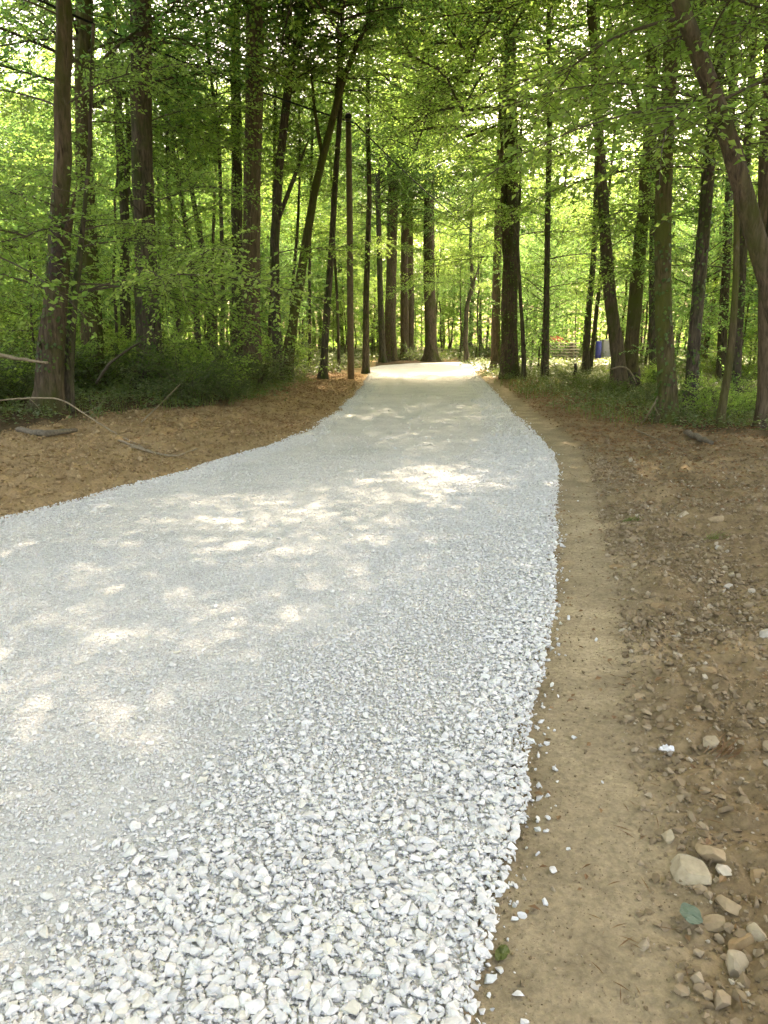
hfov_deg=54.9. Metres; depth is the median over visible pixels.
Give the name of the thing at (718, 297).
sapling
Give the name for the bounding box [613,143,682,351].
slim tree
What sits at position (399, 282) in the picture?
sapling
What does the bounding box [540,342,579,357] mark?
board stack
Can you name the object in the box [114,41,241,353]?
thin tree
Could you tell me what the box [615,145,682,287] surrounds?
woodland tree
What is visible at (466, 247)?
slim tree
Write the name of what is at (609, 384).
shrub
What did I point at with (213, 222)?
thin tree
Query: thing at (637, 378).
tree stump
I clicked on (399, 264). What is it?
slim tree
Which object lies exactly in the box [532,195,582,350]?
slim tree
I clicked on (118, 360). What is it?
shrub
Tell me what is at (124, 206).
twin tree
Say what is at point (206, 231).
sapling
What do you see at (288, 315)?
sapling
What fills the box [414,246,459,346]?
sapling
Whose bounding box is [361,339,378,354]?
shrub
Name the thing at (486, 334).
distant woods
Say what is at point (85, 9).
mossy tree
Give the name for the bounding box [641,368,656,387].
shrub
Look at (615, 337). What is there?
leaning tree
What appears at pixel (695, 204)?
slim tree
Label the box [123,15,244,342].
thin tree
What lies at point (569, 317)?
woodland tree
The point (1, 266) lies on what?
sapling
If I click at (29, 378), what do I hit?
shrub
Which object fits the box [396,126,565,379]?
slender tree
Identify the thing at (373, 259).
slim tree
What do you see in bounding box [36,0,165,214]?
slim tree
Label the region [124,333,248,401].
shrub
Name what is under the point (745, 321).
sapling
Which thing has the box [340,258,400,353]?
sapling
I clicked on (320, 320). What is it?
sapling
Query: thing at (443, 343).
tall tree
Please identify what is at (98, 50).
sky
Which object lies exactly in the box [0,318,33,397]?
shrub
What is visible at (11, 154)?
slim tree
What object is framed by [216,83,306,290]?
tall tree
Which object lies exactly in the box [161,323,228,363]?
shrub
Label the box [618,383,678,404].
shrub
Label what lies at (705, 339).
slanted tree
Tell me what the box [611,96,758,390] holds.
sapling
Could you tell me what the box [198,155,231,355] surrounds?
slim tree
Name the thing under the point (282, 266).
sapling
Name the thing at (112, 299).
sapling
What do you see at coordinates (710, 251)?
sapling
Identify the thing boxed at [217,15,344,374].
thin tree
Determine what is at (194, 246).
sapling
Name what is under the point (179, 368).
shrub
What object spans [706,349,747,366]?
shrub
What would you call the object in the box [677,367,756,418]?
shrub
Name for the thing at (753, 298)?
sapling
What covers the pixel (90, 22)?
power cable
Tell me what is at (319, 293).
tall tree
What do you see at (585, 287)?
slim tree
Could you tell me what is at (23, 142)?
woodland tree
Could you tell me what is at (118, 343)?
shrub
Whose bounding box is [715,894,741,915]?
rock
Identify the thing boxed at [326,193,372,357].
slim tree
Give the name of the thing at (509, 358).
ivy tree
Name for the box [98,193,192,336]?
sapling
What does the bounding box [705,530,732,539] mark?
grass tuft
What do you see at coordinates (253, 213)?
brown tree
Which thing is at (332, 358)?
undergrowth
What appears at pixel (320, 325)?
sapling
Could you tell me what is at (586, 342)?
slender tree
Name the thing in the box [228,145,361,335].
woodland tree
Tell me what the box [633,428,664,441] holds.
fallen branch
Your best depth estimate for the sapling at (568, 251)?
28.72 m
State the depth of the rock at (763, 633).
3.91 m
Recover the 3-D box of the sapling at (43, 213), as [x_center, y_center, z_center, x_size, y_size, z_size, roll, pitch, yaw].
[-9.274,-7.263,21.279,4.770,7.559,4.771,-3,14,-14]
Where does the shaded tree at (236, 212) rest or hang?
on the ground at (604, 947)
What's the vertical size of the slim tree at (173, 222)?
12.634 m
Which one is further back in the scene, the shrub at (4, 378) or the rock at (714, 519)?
the shrub at (4, 378)
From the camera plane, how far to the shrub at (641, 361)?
29.12 m
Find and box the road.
[0,361,604,1023]
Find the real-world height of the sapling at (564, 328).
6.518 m
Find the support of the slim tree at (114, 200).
on the ground at (604, 947)
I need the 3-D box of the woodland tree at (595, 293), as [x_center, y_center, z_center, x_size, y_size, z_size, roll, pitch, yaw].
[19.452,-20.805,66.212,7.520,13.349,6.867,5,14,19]
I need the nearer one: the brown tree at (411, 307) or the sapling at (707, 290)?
the sapling at (707, 290)
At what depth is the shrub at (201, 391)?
15.40 m
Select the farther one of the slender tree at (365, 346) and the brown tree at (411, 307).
the brown tree at (411, 307)
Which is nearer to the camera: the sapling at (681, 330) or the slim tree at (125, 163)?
the slim tree at (125, 163)
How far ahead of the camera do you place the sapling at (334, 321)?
52.21 m
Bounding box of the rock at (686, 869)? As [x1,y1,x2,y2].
[670,854,711,885]
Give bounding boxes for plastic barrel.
[595,340,601,358]
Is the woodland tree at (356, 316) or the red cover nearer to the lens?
the red cover
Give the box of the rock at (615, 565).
[609,564,623,568]
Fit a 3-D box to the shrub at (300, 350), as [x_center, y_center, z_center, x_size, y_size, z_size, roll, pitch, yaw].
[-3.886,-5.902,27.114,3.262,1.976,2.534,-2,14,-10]
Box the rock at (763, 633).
[759,629,767,637]
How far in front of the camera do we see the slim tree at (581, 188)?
48.71 m
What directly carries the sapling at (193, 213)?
on the ground at (604, 947)
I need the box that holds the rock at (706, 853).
[695,844,725,861]
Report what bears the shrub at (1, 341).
on the ground at (604, 947)
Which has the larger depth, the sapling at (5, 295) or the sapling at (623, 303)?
the sapling at (623, 303)
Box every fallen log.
[15,427,77,436]
[683,430,713,444]
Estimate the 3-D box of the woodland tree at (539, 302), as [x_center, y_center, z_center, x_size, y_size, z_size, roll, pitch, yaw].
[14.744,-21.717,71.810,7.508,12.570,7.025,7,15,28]
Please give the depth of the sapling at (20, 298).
31.69 m
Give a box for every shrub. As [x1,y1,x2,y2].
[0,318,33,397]
[0,331,23,362]
[0,346,22,398]
[0,349,76,400]
[1,334,78,365]
[2,346,76,392]
[18,330,115,387]
[26,340,99,389]
[33,344,168,391]
[74,336,142,390]
[103,316,165,378]
[103,319,200,371]
[107,339,184,377]
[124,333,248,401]
[130,357,241,406]
[148,323,259,398]
[152,348,242,387]
[158,346,206,387]
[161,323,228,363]
[173,349,254,387]
[190,341,284,386]
[203,372,259,402]
[206,336,310,389]
[261,324,319,373]
[315,344,346,356]
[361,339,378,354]
[397,342,437,360]
[455,341,485,356]
[472,344,490,356]
[540,355,609,387]
[568,369,609,392]
[596,374,638,395]
[605,352,648,367]
[607,359,656,385]
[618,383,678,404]
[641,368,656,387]
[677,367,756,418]
[680,377,752,405]
[699,352,744,377]
[701,354,715,373]
[705,376,756,392]
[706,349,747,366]
[712,375,756,393]
[714,371,756,416]
[742,348,756,378]
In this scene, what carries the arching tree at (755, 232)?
on the ground at (604, 947)
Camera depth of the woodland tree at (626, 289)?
34.54 m
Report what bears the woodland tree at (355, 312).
on the ground at (604, 947)
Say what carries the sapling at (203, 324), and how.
on the ground at (604, 947)
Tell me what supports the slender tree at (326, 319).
on the ground at (604, 947)
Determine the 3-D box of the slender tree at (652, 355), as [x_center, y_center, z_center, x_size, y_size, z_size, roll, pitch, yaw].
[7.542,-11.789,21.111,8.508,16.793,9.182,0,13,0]
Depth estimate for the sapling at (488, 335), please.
58.74 m
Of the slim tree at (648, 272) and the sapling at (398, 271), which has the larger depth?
the sapling at (398, 271)
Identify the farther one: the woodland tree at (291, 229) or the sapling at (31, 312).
the woodland tree at (291, 229)
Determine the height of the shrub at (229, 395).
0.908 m
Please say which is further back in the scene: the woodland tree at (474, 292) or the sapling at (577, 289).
the woodland tree at (474, 292)
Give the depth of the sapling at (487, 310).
49.63 m
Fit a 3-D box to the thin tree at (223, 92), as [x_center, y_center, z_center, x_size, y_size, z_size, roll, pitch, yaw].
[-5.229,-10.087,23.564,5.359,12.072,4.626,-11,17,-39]
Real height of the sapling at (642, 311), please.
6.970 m
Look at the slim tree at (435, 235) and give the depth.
55.93 m
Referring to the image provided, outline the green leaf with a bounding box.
[495,944,509,960]
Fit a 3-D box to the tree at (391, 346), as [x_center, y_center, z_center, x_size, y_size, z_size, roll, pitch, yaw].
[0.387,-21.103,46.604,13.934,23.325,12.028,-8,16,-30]
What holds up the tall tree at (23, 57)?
on the ground at (604, 947)
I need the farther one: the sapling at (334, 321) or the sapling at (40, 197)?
the sapling at (334, 321)
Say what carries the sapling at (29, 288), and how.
on the ground at (604, 947)
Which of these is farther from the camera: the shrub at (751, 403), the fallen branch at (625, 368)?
the fallen branch at (625, 368)
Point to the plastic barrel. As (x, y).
(598, 348)
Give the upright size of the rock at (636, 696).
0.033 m
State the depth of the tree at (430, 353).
46.31 m
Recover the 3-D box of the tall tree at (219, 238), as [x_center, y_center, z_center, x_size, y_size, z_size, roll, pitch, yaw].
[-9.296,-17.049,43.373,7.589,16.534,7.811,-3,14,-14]
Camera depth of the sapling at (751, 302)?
25.32 m
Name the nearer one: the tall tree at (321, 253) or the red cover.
the red cover
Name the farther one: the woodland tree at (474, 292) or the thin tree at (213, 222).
the woodland tree at (474, 292)
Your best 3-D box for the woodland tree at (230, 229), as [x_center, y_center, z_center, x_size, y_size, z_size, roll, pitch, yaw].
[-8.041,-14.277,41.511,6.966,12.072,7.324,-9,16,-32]
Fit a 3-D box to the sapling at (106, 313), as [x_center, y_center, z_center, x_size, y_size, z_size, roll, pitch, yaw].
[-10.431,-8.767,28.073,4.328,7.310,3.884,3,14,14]
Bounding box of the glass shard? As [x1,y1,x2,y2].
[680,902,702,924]
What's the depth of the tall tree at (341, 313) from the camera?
58.32 m
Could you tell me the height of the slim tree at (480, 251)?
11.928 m
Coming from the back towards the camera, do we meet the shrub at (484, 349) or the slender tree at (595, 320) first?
the shrub at (484, 349)
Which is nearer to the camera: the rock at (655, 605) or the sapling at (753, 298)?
the rock at (655, 605)
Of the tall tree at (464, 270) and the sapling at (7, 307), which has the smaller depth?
the sapling at (7, 307)
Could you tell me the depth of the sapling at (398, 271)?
61.09 m
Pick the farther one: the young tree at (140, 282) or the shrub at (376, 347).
the shrub at (376, 347)
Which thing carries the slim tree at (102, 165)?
on the ground at (604, 947)
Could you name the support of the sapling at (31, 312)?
on the ground at (604, 947)
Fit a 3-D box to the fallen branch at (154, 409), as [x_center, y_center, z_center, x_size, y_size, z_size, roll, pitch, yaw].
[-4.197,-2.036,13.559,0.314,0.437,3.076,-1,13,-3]
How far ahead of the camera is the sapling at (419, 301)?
54.51 m
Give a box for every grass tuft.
[622,514,642,521]
[703,732,763,758]
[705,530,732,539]
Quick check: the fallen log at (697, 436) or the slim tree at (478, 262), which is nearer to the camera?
the fallen log at (697, 436)
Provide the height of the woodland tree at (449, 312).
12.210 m
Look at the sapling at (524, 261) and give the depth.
34.39 m
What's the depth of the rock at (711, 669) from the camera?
3.44 m
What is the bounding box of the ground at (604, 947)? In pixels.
[0,337,767,1023]
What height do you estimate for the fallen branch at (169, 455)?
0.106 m
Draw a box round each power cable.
[37,0,355,123]
[356,123,490,242]
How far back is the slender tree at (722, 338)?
22.88 m
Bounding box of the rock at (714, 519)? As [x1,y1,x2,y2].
[708,516,723,522]
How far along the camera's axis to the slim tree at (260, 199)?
37.82 m
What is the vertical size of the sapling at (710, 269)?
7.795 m
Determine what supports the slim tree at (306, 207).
on the ground at (604, 947)
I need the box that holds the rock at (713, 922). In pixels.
[702,914,724,931]
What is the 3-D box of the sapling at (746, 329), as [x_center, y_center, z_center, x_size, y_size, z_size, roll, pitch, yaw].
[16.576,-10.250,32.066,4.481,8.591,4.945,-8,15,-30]
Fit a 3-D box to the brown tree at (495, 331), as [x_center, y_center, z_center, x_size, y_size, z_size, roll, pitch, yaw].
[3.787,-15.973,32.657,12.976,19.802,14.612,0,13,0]
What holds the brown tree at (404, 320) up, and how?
on the ground at (604, 947)
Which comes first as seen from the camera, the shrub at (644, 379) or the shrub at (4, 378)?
the shrub at (4, 378)
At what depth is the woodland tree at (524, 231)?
60.45 m
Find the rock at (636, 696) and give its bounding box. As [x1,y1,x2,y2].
[632,693,644,699]
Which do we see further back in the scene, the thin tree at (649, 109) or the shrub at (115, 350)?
the shrub at (115, 350)
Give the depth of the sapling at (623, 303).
52.41 m
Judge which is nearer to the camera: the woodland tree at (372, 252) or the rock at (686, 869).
the rock at (686, 869)
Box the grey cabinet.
[601,339,610,358]
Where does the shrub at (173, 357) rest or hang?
on the ground at (604, 947)
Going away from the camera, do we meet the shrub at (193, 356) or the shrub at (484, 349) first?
the shrub at (193, 356)
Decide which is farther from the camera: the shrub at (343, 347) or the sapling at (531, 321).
the shrub at (343, 347)
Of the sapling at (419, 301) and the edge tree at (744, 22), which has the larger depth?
the sapling at (419, 301)
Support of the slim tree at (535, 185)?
on the ground at (604, 947)
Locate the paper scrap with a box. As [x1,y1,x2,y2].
[659,744,673,751]
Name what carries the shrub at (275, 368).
on the ground at (604, 947)
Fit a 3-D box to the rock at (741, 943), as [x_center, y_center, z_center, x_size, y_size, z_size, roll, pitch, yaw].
[0.966,1.171,2.009,0.086,0.044,0.038,-5,14,-18]
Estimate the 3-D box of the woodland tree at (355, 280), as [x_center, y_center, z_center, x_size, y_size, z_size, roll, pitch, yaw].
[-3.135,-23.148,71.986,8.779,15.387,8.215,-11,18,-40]
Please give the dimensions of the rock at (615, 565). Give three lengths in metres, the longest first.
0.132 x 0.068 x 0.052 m
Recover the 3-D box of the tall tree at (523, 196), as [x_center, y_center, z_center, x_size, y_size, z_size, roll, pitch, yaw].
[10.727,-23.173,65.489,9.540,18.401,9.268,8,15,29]
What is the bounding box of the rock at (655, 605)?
[650,603,665,608]
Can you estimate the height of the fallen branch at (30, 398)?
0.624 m
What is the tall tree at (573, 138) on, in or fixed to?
on the ground at (604, 947)
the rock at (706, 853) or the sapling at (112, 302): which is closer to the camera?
the rock at (706, 853)
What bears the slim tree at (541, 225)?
on the ground at (604, 947)
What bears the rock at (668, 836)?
on the ground at (604, 947)
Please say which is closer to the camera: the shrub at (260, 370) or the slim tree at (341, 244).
the shrub at (260, 370)
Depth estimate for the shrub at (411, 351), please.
49.48 m
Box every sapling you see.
[0,110,134,359]
[0,140,17,348]
[0,142,40,353]
[0,142,123,359]
[0,149,78,355]
[0,207,49,347]
[0,225,104,351]
[0,242,27,344]
[2,143,112,348]
[3,198,78,351]
[22,120,162,349]
[44,179,164,356]
[74,247,164,358]
[96,90,265,364]
[97,235,169,364]
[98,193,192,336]
[102,258,172,332]
[119,211,214,340]
[134,197,231,347]
[186,286,229,341]
[196,198,269,349]
[226,195,325,341]
[226,211,317,345]
[265,268,313,341]
[282,234,322,344]
[283,261,340,349]
[289,259,353,343]
[300,231,370,350]
[300,281,345,355]
[339,266,399,357]
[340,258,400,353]
[371,266,438,343]
[383,252,424,348]
[396,260,449,357]
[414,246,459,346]
[439,271,485,347]
[443,243,492,357]
[463,234,500,348]
[477,239,557,344]
[479,230,577,360]
[483,194,598,370]
[487,235,583,360]
[517,223,591,366]
[527,248,603,357]
[598,193,718,364]
[600,250,648,343]
[604,248,648,345]
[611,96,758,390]
[616,269,648,342]
[639,154,755,360]
[640,216,732,365]
[672,218,747,360]
[673,228,755,350]
[692,159,757,368]
[704,239,757,367]
[705,159,757,363]
[707,180,757,350]
[714,257,757,363]
[718,96,760,352]
[722,227,757,358]
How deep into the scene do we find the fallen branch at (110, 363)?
16.28 m
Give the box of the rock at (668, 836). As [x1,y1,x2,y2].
[661,829,674,843]
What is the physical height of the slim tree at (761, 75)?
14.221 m
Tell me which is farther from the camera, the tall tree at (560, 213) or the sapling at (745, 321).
the tall tree at (560, 213)
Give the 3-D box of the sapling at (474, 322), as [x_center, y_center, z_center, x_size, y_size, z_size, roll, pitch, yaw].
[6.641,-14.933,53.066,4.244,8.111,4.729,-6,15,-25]
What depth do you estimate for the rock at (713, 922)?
2.08 m
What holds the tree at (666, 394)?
on the ground at (604, 947)
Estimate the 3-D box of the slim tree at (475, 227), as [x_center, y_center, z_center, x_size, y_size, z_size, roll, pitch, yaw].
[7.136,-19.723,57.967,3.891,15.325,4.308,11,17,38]
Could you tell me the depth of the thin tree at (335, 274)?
30.49 m
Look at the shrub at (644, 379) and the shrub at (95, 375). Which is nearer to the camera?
the shrub at (95, 375)
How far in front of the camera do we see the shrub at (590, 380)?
20.30 m
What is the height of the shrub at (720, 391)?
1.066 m
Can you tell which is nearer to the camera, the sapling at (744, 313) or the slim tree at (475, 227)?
the sapling at (744, 313)
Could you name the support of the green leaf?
on the ground at (604, 947)
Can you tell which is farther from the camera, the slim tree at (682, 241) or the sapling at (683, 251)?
the slim tree at (682, 241)
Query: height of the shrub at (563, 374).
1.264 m
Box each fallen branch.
[0,353,48,363]
[0,397,142,446]
[95,332,156,383]
[118,439,153,451]
[130,443,211,456]
[141,384,179,421]
[611,366,636,383]
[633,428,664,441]
[642,397,657,423]
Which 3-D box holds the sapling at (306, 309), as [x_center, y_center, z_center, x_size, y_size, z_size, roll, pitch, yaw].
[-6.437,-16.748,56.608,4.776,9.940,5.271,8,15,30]
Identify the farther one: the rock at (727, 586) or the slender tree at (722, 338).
the slender tree at (722, 338)
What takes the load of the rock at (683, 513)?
on the ground at (604, 947)
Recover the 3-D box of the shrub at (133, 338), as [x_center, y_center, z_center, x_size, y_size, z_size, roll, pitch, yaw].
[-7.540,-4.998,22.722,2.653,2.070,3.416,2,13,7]
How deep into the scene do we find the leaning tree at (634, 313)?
20.36 m
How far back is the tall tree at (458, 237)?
64.17 m
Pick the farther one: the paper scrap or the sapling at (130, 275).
the sapling at (130, 275)
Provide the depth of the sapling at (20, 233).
29.33 m
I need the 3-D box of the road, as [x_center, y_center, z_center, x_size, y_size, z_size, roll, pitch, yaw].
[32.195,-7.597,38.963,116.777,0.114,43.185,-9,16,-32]
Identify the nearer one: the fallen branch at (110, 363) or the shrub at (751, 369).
the fallen branch at (110, 363)
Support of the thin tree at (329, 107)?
on the ground at (604, 947)
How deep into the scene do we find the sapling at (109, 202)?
24.50 m
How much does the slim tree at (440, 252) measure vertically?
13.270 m
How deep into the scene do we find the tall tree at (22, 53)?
47.35 m
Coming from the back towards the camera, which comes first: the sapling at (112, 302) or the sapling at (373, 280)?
the sapling at (373, 280)
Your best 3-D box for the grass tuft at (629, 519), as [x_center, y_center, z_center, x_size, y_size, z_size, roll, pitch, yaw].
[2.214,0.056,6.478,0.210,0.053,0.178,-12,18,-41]
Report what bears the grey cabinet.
on the ground at (604, 947)
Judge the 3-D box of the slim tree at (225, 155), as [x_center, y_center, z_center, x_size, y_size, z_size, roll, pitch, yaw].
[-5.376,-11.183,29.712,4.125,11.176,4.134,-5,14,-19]
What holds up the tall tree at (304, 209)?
on the ground at (604, 947)
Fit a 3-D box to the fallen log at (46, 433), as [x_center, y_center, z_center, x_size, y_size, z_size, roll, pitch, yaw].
[-5.074,-1.194,10.944,0.876,0.114,0.572,0,13,0]
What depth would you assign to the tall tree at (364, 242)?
60.55 m
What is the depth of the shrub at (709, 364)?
29.59 m
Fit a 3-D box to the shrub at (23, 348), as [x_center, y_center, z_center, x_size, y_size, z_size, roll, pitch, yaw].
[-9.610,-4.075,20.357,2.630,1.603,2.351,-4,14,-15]
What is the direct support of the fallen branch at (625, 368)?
on the ground at (604, 947)
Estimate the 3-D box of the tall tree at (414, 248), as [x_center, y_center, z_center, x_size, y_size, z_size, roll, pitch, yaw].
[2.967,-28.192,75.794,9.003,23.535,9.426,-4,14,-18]
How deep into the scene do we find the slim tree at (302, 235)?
38.59 m
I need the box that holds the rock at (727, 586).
[724,584,737,588]
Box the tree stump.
[627,367,641,389]
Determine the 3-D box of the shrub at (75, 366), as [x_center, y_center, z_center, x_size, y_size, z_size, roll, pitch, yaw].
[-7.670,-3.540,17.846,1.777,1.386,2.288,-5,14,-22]
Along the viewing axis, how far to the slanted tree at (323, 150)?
23.00 m
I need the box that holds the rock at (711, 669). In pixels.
[698,667,716,673]
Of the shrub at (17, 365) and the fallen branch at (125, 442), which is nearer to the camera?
the fallen branch at (125, 442)
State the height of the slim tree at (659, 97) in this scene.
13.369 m
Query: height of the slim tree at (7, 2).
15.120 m
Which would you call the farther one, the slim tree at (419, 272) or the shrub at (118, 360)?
the slim tree at (419, 272)
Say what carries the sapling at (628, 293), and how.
on the ground at (604, 947)
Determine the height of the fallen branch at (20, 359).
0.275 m
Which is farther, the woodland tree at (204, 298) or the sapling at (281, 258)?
the woodland tree at (204, 298)
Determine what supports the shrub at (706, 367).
on the ground at (604, 947)
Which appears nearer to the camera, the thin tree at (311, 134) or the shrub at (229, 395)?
the shrub at (229, 395)
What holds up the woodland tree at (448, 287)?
on the ground at (604, 947)
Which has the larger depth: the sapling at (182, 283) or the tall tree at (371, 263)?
the tall tree at (371, 263)
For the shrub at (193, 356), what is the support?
on the ground at (604, 947)
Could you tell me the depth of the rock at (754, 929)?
2.02 m
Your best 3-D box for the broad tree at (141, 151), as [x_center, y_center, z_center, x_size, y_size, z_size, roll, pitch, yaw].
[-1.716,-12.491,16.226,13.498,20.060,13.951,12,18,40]
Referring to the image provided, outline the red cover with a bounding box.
[549,336,567,341]
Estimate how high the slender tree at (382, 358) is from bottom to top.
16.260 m
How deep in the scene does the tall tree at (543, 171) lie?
61.39 m
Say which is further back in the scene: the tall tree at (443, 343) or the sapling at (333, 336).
the tall tree at (443, 343)
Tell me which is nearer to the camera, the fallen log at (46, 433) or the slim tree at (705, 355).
the fallen log at (46, 433)
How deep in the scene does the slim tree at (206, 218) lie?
34.11 m
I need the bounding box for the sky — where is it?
[0,0,762,336]
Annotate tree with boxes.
[0,0,49,111]
[0,0,271,372]
[0,0,310,389]
[0,0,399,415]
[0,0,417,389]
[0,1,129,218]
[0,7,38,340]
[0,23,344,411]
[0,24,37,350]
[0,45,38,322]
[0,53,102,248]
[0,81,164,302]
[0,87,98,221]
[0,93,20,332]
[14,27,95,189]
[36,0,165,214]
[44,0,183,378]
[52,82,160,292]
[72,120,181,279]
[93,72,222,331]
[102,0,234,337]
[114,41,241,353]
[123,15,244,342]
[131,193,208,335]
[152,0,303,357]
[154,170,231,288]
[156,0,481,385]
[156,166,203,336]
[160,0,475,370]
[162,149,230,324]
[163,134,228,233]
[164,82,268,346]
[176,79,268,352]
[187,209,216,344]
[190,153,287,291]
[191,0,396,381]
[193,115,337,340]
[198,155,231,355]
[205,81,288,239]
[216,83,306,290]
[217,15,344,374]
[224,147,295,324]
[228,98,319,343]
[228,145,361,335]
[262,49,360,308]
[262,65,367,371]
[263,112,357,346]
[266,0,434,378]
[268,0,445,381]
[271,113,343,363]
[278,104,361,352]
[282,0,557,373]
[282,182,326,337]
[285,73,391,371]
[294,65,385,354]
[294,195,344,348]
[304,15,498,360]
[312,244,374,340]
[317,153,362,344]
[317,209,385,326]
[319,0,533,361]
[321,72,449,362]
[323,117,398,329]
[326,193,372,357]
[333,0,622,370]
[336,152,400,348]
[336,243,385,348]
[345,0,628,379]
[346,211,401,298]
[347,12,457,359]
[354,224,386,350]
[355,215,414,295]
[358,131,452,278]
[359,110,468,358]
[378,0,758,392]
[381,190,445,294]
[382,94,544,362]
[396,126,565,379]
[397,220,443,349]
[414,198,465,348]
[414,207,459,355]
[415,206,472,350]
[416,184,468,321]
[416,224,481,349]
[422,0,767,323]
[426,0,679,378]
[435,157,495,347]
[436,1,766,414]
[437,203,488,358]
[442,141,496,347]
[445,226,491,346]
[449,163,493,283]
[454,156,555,338]
[456,2,767,427]
[456,170,493,358]
[460,193,493,350]
[482,217,554,310]
[487,22,587,320]
[495,130,636,368]
[507,0,763,377]
[517,236,572,338]
[518,3,706,374]
[519,41,619,353]
[521,135,587,347]
[521,177,565,355]
[527,196,559,272]
[528,0,755,373]
[531,0,767,429]
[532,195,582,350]
[542,195,597,347]
[550,108,696,342]
[551,162,637,290]
[554,169,592,358]
[557,0,764,379]
[564,220,632,346]
[571,247,600,348]
[575,0,764,402]
[579,227,647,338]
[588,0,767,424]
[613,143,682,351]
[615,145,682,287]
[618,1,745,190]
[621,142,693,365]
[623,153,715,368]
[646,155,732,328]
[672,136,724,280]
[680,13,762,363]
[689,37,763,366]
[738,15,763,76]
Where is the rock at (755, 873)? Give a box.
[750,869,765,881]
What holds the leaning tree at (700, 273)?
on the ground at (604, 947)
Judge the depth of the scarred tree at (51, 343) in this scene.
12.16 m
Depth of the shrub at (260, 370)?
20.71 m
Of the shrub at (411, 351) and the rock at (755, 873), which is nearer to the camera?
the rock at (755, 873)
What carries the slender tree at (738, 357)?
on the ground at (604, 947)
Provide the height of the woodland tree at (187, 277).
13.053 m
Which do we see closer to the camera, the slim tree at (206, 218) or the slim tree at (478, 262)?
the slim tree at (206, 218)
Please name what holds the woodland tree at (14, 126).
on the ground at (604, 947)
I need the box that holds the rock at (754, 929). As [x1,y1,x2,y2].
[746,922,767,941]
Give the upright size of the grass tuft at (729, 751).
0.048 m
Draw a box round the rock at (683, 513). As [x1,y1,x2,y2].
[677,511,688,516]
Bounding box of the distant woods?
[6,117,757,348]
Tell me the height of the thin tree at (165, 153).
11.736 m
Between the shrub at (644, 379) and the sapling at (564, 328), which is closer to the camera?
the shrub at (644, 379)
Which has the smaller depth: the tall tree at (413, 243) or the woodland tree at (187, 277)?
the woodland tree at (187, 277)
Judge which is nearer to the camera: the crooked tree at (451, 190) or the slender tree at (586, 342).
the slender tree at (586, 342)
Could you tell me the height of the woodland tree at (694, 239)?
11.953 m
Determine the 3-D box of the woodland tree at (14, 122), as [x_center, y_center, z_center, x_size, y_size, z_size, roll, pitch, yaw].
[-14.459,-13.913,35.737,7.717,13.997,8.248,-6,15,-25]
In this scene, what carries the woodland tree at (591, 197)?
on the ground at (604, 947)
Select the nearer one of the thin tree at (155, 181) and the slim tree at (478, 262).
the thin tree at (155, 181)
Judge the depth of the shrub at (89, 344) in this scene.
17.55 m
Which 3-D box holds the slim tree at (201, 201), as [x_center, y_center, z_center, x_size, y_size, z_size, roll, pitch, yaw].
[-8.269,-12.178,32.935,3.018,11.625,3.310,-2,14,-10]
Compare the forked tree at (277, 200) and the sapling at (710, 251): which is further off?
the sapling at (710, 251)
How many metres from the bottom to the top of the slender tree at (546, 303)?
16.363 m
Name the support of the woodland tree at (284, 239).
on the ground at (604, 947)
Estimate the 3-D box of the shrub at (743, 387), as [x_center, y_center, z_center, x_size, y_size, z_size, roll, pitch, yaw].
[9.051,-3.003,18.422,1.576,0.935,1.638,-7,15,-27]
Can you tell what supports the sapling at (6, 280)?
on the ground at (604, 947)
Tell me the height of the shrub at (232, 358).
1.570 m
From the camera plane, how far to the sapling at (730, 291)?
27.36 m
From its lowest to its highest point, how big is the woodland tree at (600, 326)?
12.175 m
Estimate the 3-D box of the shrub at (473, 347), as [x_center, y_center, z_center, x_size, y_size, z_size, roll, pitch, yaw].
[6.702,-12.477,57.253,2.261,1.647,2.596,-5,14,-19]
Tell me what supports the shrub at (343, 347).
on the ground at (604, 947)
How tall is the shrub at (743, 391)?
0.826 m
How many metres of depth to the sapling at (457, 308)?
60.75 m
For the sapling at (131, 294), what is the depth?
32.40 m
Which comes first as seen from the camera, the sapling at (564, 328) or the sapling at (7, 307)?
the sapling at (7, 307)
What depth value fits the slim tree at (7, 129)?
37.11 m
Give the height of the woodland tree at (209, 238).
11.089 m
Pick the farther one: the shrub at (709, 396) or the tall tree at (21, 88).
the tall tree at (21, 88)
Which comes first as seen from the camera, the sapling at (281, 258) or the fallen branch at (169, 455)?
the fallen branch at (169, 455)
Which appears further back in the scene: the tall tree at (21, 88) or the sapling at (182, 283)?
the tall tree at (21, 88)
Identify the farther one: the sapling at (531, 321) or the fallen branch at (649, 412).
the sapling at (531, 321)
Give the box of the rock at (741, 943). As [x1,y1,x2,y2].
[728,932,753,950]
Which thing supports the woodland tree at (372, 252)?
on the ground at (604, 947)
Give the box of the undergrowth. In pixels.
[0,347,767,432]
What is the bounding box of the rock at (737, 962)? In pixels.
[725,949,748,977]
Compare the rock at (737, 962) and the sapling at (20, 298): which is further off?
the sapling at (20, 298)

